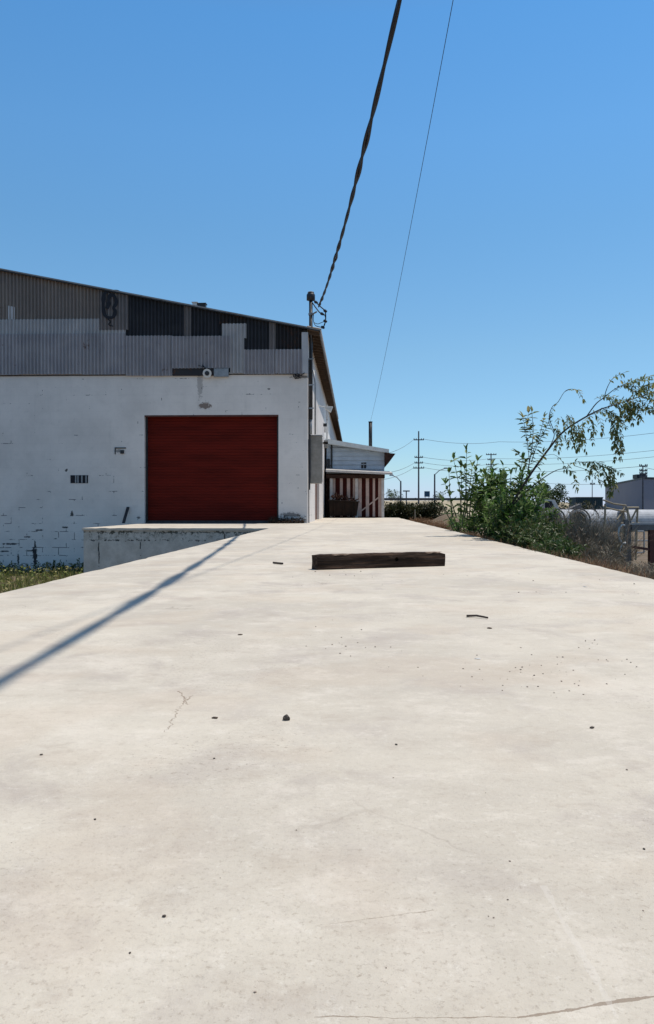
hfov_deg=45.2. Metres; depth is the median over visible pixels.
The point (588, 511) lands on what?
culvert pipe
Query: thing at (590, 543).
dry bush
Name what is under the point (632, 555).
dry bush
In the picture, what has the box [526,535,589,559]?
bush
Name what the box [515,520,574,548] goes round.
bush
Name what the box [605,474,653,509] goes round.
grey shed
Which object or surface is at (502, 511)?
shrub
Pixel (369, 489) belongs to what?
slatted door
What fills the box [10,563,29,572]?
weed
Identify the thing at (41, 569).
weed
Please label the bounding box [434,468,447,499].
street lamp
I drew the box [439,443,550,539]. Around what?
shrub
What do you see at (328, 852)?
pavement
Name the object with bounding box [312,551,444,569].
timber block
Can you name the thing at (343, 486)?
slatted door
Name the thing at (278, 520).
leaf litter
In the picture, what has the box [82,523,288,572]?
loading dock
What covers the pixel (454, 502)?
hill
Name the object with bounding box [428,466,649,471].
power line
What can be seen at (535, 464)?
power line
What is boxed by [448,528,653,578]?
dry grass
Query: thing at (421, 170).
thin wire
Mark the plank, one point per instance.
(125, 515)
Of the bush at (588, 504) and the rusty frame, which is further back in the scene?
the bush at (588, 504)
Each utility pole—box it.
[413,431,423,503]
[486,453,495,471]
[639,464,647,509]
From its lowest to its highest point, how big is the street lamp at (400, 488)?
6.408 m
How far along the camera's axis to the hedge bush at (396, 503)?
57.90 m
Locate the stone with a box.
[283,714,289,720]
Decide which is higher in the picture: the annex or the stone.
the annex
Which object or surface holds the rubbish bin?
on the pavement
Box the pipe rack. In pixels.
[603,499,639,559]
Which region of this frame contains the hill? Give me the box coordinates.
[384,500,610,514]
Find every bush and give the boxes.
[384,501,401,517]
[388,501,412,518]
[396,502,423,519]
[409,516,431,522]
[411,502,435,519]
[420,500,449,520]
[422,519,442,524]
[426,520,450,529]
[493,510,563,544]
[504,517,566,545]
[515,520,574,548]
[523,533,584,556]
[525,497,630,548]
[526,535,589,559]
[538,501,650,563]
[538,507,599,534]
[562,534,614,560]
[578,543,638,569]
[579,513,647,565]
[581,500,592,509]
[623,560,653,571]
[627,561,653,578]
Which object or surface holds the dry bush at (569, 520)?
on the ground at (643, 557)
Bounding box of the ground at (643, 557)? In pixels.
[0,513,647,592]
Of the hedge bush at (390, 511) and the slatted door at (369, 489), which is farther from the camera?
the hedge bush at (390, 511)
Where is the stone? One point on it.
(286, 717)
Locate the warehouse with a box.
[0,268,341,571]
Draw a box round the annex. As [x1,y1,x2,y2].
[325,421,394,517]
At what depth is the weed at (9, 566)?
29.64 m
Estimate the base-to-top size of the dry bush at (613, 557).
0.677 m
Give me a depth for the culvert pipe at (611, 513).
42.35 m
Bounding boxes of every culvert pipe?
[548,508,582,520]
[568,508,606,528]
[584,508,641,530]
[617,508,653,531]
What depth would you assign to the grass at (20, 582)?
26.25 m
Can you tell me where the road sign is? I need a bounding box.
[424,491,429,496]
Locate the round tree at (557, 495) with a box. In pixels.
[533,481,572,508]
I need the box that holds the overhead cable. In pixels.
[318,0,401,306]
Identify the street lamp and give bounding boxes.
[389,475,401,501]
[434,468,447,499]
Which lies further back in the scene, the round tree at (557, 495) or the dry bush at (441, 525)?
the round tree at (557, 495)
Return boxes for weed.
[0,560,16,572]
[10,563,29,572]
[26,562,46,573]
[44,560,63,573]
[54,562,75,572]
[68,558,83,571]
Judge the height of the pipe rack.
1.321 m
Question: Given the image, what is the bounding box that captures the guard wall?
[384,498,468,499]
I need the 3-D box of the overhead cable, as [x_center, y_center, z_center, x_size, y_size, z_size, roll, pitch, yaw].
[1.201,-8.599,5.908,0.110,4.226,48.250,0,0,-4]
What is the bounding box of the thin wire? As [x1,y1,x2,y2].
[371,1,452,417]
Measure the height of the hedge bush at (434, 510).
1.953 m
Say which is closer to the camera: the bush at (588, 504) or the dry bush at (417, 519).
the dry bush at (417, 519)
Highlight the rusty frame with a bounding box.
[623,519,653,567]
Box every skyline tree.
[386,489,397,500]
[433,491,445,497]
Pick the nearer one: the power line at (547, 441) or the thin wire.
the thin wire
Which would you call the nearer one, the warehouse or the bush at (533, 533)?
the bush at (533, 533)
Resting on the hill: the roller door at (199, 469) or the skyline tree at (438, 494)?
the skyline tree at (438, 494)
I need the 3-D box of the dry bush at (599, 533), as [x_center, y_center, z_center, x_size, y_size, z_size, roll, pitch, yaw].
[4.742,0.458,14.480,2.608,1.435,2.610,0,0,38]
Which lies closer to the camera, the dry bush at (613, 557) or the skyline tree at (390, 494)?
the dry bush at (613, 557)
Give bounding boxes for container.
[569,497,602,509]
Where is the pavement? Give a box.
[0,518,653,1023]
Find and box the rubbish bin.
[328,500,358,517]
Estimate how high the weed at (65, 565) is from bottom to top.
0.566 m
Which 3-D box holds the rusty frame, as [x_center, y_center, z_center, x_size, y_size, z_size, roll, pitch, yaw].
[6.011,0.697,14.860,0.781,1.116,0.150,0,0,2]
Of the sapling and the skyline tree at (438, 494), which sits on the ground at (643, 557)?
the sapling
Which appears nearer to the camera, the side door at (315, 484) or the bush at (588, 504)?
the side door at (315, 484)
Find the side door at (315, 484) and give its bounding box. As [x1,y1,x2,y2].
[315,484,316,519]
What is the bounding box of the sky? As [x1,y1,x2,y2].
[0,0,653,505]
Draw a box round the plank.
[122,507,129,522]
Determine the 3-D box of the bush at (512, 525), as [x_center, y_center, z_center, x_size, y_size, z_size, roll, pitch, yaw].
[3.589,0.350,13.956,1.162,0.815,1.221,0,0,2]
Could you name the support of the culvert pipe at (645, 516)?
on the ground at (643, 557)
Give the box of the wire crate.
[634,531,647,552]
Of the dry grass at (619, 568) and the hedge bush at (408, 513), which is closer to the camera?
the dry grass at (619, 568)
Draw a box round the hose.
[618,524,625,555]
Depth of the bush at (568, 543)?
11.61 m
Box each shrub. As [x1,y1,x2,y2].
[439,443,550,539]
[446,507,482,533]
[477,468,565,543]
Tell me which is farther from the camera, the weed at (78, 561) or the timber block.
the weed at (78, 561)
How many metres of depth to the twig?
4.26 m
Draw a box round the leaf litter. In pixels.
[267,514,305,523]
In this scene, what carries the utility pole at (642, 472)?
on the ground at (643, 557)
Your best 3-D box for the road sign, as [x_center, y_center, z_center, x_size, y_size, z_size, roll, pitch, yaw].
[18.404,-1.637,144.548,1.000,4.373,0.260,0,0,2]
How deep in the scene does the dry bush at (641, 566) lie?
14.06 m
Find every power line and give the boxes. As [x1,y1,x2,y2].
[424,450,653,460]
[425,433,650,443]
[427,457,648,465]
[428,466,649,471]
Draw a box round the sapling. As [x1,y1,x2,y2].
[507,371,653,521]
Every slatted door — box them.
[333,478,354,516]
[358,478,380,516]
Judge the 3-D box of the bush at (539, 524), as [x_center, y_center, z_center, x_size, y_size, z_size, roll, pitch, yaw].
[3.522,0.435,13.131,1.125,0.709,1.216,0,0,2]
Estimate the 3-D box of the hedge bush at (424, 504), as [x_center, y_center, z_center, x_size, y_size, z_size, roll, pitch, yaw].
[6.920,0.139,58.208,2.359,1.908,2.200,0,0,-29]
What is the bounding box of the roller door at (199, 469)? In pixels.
[146,417,277,522]
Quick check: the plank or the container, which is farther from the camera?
the container
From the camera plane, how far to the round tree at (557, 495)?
73.85 m
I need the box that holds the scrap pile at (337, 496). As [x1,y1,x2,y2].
[330,492,358,500]
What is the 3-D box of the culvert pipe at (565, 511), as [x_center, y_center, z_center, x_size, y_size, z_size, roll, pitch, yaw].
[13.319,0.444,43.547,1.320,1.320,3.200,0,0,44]
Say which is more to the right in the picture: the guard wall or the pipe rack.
the pipe rack
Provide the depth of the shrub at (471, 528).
20.10 m
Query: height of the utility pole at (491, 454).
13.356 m
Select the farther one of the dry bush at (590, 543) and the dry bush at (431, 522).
the dry bush at (431, 522)
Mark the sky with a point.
(183, 151)
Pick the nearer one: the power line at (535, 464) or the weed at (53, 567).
the weed at (53, 567)
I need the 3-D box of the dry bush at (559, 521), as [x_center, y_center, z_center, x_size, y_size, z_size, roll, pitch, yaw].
[4.593,0.371,14.914,2.595,1.522,2.465,0,0,2]
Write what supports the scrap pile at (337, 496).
in the rubbish bin
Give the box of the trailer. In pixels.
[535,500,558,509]
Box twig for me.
[466,615,487,618]
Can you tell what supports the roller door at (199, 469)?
in the warehouse
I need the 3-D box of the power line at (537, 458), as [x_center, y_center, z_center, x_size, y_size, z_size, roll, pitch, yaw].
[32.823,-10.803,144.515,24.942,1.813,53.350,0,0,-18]
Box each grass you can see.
[0,562,83,592]
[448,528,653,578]
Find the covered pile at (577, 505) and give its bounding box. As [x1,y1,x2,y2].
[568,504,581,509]

